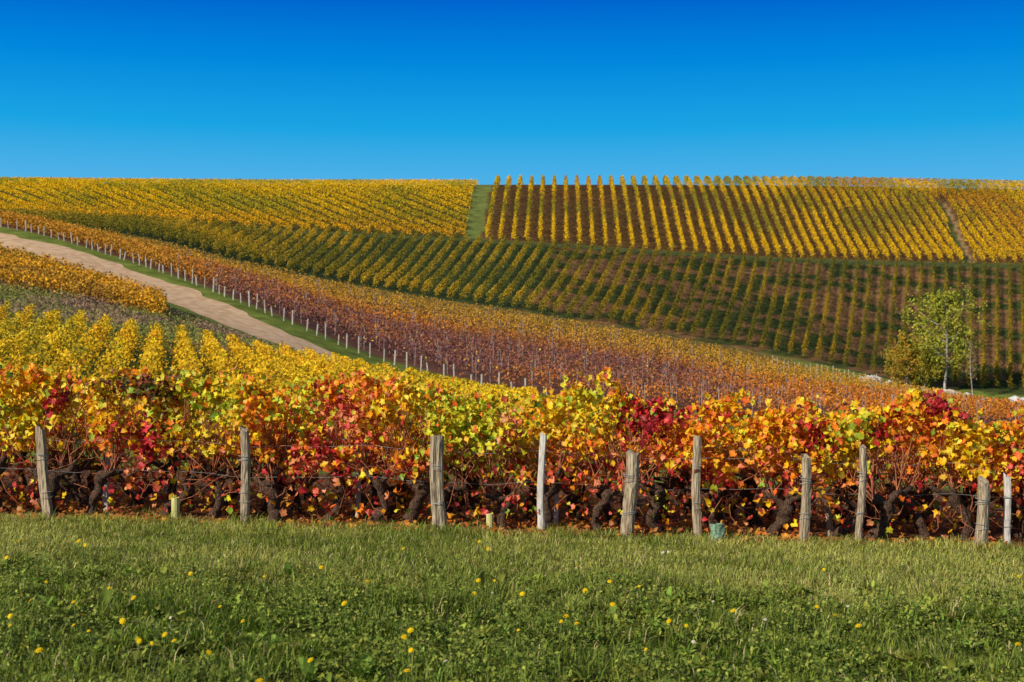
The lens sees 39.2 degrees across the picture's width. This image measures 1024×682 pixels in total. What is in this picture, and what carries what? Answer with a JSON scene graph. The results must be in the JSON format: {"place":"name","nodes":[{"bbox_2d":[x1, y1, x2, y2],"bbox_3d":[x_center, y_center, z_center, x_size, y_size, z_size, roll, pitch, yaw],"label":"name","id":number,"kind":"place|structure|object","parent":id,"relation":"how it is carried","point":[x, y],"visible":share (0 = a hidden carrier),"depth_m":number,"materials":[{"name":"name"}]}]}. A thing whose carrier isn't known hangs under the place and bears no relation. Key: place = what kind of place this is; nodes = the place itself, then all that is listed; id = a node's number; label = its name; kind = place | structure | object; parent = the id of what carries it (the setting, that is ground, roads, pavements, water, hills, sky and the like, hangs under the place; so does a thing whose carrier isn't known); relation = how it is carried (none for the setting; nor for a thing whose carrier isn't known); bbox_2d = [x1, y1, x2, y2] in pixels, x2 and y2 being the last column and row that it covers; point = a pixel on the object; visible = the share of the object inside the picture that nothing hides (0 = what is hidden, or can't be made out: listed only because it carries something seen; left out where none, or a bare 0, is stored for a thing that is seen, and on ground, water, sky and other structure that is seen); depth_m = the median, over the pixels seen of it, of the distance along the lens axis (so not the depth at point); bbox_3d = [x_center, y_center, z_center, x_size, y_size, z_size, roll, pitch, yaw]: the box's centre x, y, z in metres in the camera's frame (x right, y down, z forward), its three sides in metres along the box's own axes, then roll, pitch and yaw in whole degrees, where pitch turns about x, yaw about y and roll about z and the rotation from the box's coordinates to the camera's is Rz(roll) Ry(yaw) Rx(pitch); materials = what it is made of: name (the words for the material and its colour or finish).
{"place":"outdoors","nodes":[
{"label":"outdoors","id":0,"kind":"place"},
{"bbox_2d":[0,233,370,367],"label":"dirt road","id":1,"kind":"structure","parent":0,"point":[197,302],"depth_m":104.22,"materials":[{"name":"beige soil"}]},
{"bbox_2d":[0,183,1023,681],"bbox_3d":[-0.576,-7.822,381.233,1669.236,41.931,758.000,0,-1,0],"label":"ground","id":2,"kind":"structure","parent":0,"point":[472,227],"depth_m":184.34,"materials":[{"name":"green plant"}]},
{"bbox_2d":[35,426,53,515],"bbox_3d":[-4.752,1.386,14.629,0.199,1.045,0.131,0,-1,0],"label":"wooden post","id":3,"kind":"object","parent":2,"relation":"on","point":[47,491],"visible":0.95,"depth_m":14.58,"materials":[{"name":"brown wood"}]},
{"bbox_2d":[0,246,168,316],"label":"orange vineyard rows","id":4,"kind":"object","parent":2,"relation":"on","point":[97,284],"visible":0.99,"depth_m":87.85,"materials":[{"name":"orange plant"}]},
{"bbox_2d":[102,449,110,506],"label":"wooden post","id":5,"kind":"object","parent":2,"relation":"on","point":[105,496],"visible":0.33,"depth_m":15.75,"materials":[{"name":"grey wood"}]},
{"bbox_2d":[0,261,304,370],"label":"dry scrub","id":6,"kind":"object","parent":2,"relation":"on","point":[144,318],"visible":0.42,"depth_m":76.33,"materials":[{"name":"plant"}]},
{"bbox_2d":[171,497,179,518],"bbox_3d":[-3.448,1.747,14.718,0.087,0.285,0.087,0,-1,0],"label":"vine guard","id":7,"kind":"object","parent":2,"relation":"on","point":[175,506],"visible":0.68,"depth_m":14.68,"materials":[{"name":"yellow plastic"}]},
{"bbox_2d":[0,176,479,235],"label":"hillside vineyard rows","id":8,"kind":"object","parent":2,"relation":"on","point":[159,183],"visible":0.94,"depth_m":234.57,"materials":[{"name":"yellow plant"}]},
{"bbox_2d":[237,424,254,526],"bbox_3d":[-2.706,1.407,14.625,0.183,1.125,0.134,0,-1,0],"label":"wooden post","id":9,"kind":"object","parent":2,"relation":"on","point":[244,474],"visible":0.94,"depth_m":14.59,"materials":[{"name":"grey wood"}]},
{"bbox_2d":[0,302,536,444],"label":"yellow vineyard rows","id":10,"kind":"object","parent":2,"relation":"on","point":[287,361],"visible":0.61,"depth_m":45.31,"materials":[{"name":"yellow plant"}]},
{"bbox_2d":[1,216,545,396],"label":"vineyard fence","id":11,"kind":"object","parent":2,"relation":"on","point":[544,382],"visible":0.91,"depth_m":103.74,"materials":[{"name":"wood"}]},
{"bbox_2d":[354,448,360,516],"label":"wooden post","id":12,"kind":"object","parent":2,"relation":"on","point":[356,502],"visible":0.41,"depth_m":15.96,"materials":[{"name":"grey wood"}]},
{"bbox_2d":[6,431,1023,497],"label":"trellis wire","id":13,"kind":"object","parent":12,"relation":"attached to","point":[519,470],"visible":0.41,"depth_m":14.96,"materials":[{"name":"grey metal"}]},
{"bbox_2d":[431,435,444,529],"bbox_3d":[-0.758,1.493,14.630,0.142,1.074,0.154,0,-1,0],"label":"wooden post","id":14,"kind":"object","parent":2,"relation":"on","point":[438,500],"visible":0.97,"depth_m":14.57,"materials":[{"name":"grey wood"}]},
{"bbox_2d":[486,513,493,528],"bbox_3d":[-0.226,1.879,14.715,0.077,0.218,0.078,0,-1,0],"label":"vine guard","id":15,"kind":"object","parent":2,"relation":"on","point":[489,517],"visible":0.64,"depth_m":14.69,"materials":[{"name":"yellow plastic"}]},
{"bbox_2d":[173,551,840,681],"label":"daisy flowers","id":16,"kind":"object","parent":2,"relation":"on","point":[684,645],"visible":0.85,"depth_m":8.91,"materials":[{"name":"yellow plant"}]},
{"bbox_2d":[0,361,1023,542],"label":"grapevine row","id":17,"kind":"object","parent":2,"relation":"on","point":[922,419],"visible":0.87,"depth_m":15.03,"materials":[{"name":"orange plant"}]},
{"bbox_2d":[0,210,1023,420],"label":"russet vineyard rows","id":18,"kind":"object","parent":2,"relation":"on","point":[219,268],"visible":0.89,"depth_m":122.01,"materials":[{"name":"plant"}]},
{"bbox_2d":[0,207,1023,389],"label":"valley vineyard rows","id":19,"kind":"object","parent":2,"relation":"on","point":[126,221],"visible":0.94,"depth_m":186.55,"materials":[{"name":"green plant"}]},
{"bbox_2d":[0,543,1023,681],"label":"clover patch","id":20,"kind":"object","parent":2,"relation":"on","point":[668,660],"visible":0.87,"depth_m":8.85,"materials":[{"name":"green plant"}]},
{"bbox_2d":[0,555,1023,681],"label":"broadleaf weeds","id":21,"kind":"object","parent":2,"relation":"on","point":[690,647],"visible":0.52,"depth_m":8.82,"materials":[{"name":"green plant"}]},
{"bbox_2d":[0,363,1023,535],"bbox_3d":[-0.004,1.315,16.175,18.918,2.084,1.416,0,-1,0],"label":"leaves","id":22,"kind":"object","parent":2,"relation":"on","point":[139,499],"visible":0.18,"depth_m":16.07,"materials":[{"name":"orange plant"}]},
{"bbox_2d":[0,479,1023,548],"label":"fallen leaves","id":23,"kind":"object","parent":2,"relation":"on","point":[327,513],"visible":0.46,"depth_m":15.65,"materials":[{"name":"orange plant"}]},
{"bbox_2d":[1,541,1023,681],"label":"dandelion flowers","id":24,"kind":"object","parent":2,"relation":"on","point":[258,675],"visible":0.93,"depth_m":8.39,"materials":[{"name":"yellow plant"}]},
{"bbox_2d":[2,363,1023,526],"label":"grapevine row","id":25,"kind":"object","parent":2,"relation":"on","point":[71,479],"visible":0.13,"depth_m":17.13,"materials":[{"name":"red plant"}]},
{"bbox_2d":[537,431,546,532],"bbox_3d":[0.309,1.490,14.679,0.105,1.144,0.064,0,-1,19],"label":"wooden post","id":26,"kind":"object","parent":2,"relation":"on","point":[540,477],"visible":0.9,"depth_m":14.65,"materials":[{"name":"grey wood"}]},
{"bbox_2d":[552,468,559,523],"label":"wooden post","id":27,"kind":"object","parent":2,"relation":"on","point":[554,517],"visible":0.42,"depth_m":15.55,"materials":[{"name":"grey wood"}]},
{"bbox_2d":[173,247,1022,422],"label":"trellis stakes","id":28,"kind":"object","parent":2,"relation":"on","point":[450,314],"visible":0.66,"depth_m":113.33,"materials":[{"name":"grey wood"}]},
{"bbox_2d":[621,450,639,539],"bbox_3d":[1.193,1.591,14.471,0.196,0.985,0.164,0,-1,0],"label":"wooden post","id":29,"kind":"object","parent":2,"relation":"on","point":[628,496],"visible":0.96,"depth_m":14.42,"materials":[{"name":"grey wood"}]},
{"bbox_2d":[692,434,701,535],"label":"wooden post","id":30,"kind":"object","parent":2,"relation":"on","point":[697,506],"visible":0.98,"depth_m":14.70,"materials":[{"name":"brown wood"}]},
{"bbox_2d":[710,523,724,542],"bbox_3d":[2.061,1.942,14.412,0.155,0.215,0.159,0,-1,0],"label":"vine guard bag","id":31,"kind":"object","parent":2,"relation":"on","point":[717,529],"visible":0.73,"depth_m":14.36,"materials":[{"name":"green plastic"}]},
{"bbox_2d":[485,174,1023,262],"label":"hillside vineyard rows","id":32,"kind":"object","parent":2,"relation":"on","point":[840,183],"visible":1,"depth_m":243.82,"materials":[{"name":"yellow plant"}]},
{"bbox_2d":[798,453,811,539],"bbox_3d":[2.977,1.637,14.572,0.137,1.005,0.127,0,-1,0],"label":"wooden post","id":33,"kind":"object","parent":2,"relation":"on","point":[805,507],"visible":0.95,"depth_m":14.53,"materials":[{"name":"brown wood"}]},
{"bbox_2d":[772,358,877,379],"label":"vineyard fence","id":34,"kind":"object","parent":2,"relation":"on","point":[821,367],"visible":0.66,"depth_m":152.47,"materials":[{"name":"wood"}]},
{"bbox_2d":[826,491,832,536],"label":"wooden post","id":35,"kind":"object","parent":2,"relation":"on","point":[830,524],"visible":0.52,"depth_m":15.24,"materials":[{"name":"brown wood"}]},
{"bbox_2d":[855,445,866,541],"bbox_3d":[3.542,1.606,14.571,0.121,1.099,0.098,0,-1,0],"label":"wooden post","id":36,"kind":"object","parent":2,"relation":"on","point":[860,502],"visible":0.98,"depth_m":14.54,"materials":[{"name":"brown wood"}]},
{"bbox_2d":[856,374,885,383],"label":"stone pile","id":37,"kind":"object","parent":2,"relation":"on","point":[879,376],"visible":0.3,"depth_m":153.72,"materials":[{"name":"white stone"}]},
{"bbox_2d":[881,333,939,385],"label":"autumn shrub","id":38,"kind":"object","parent":2,"relation":"on","point":[906,346],"visible":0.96,"depth_m":152.99,"materials":[{"name":"yellow plant"}]},
{"bbox_2d":[906,349,952,386],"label":"autumn shrub","id":39,"kind":"object","parent":2,"relation":"on","point":[927,374],"visible":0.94,"depth_m":152.40,"materials":[{"name":"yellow plant"}]},
{"bbox_2d":[927,387,961,394],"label":"stone pile","id":40,"kind":"object","parent":2,"relation":"on","point":[953,391],"visible":0.36,"depth_m":150.47,"materials":[{"name":"white stone"}]},
{"bbox_2d":[906,286,999,388],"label":"poplar tree","id":41,"kind":"object","parent":2,"relation":"on","point":[949,303],"visible":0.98,"depth_m":150.96,"materials":[{"name":"green plant"}]},
{"bbox_2d":[961,336,980,395],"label":"young tree","id":42,"kind":"object","parent":2,"relation":"on","point":[970,354],"visible":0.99,"depth_m":148.21,"materials":[{"name":"green plant"}]},
{"bbox_2d":[973,476,989,546],"bbox_3d":[4.749,1.778,14.516,0.156,0.826,0.154,0,-1,0],"label":"wooden post","id":43,"kind":"object","parent":2,"relation":"on","point":[982,504],"visible":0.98,"depth_m":14.47,"materials":[{"name":"brown wood"}]},
{"bbox_2d":[1003,473,1012,544],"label":"wooden post","id":44,"kind":"object","parent":2,"relation":"on","point":[1007,496],"visible":0.91,"depth_m":14.64,"materials":[{"name":"grey wood"}]},
{"bbox_2d":[0,504,1023,681],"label":"grass","id":45,"kind":"structure","parent":0,"point":[865,554],"depth_m":11.34,"materials":[{"name":"green plant"}]},
{"bbox_2d":[0,0,1023,188],"label":"sky","id":46,"kind":"structure","parent":0,"point":[481,90],"materials":[{"name":"blue"}]}
]}

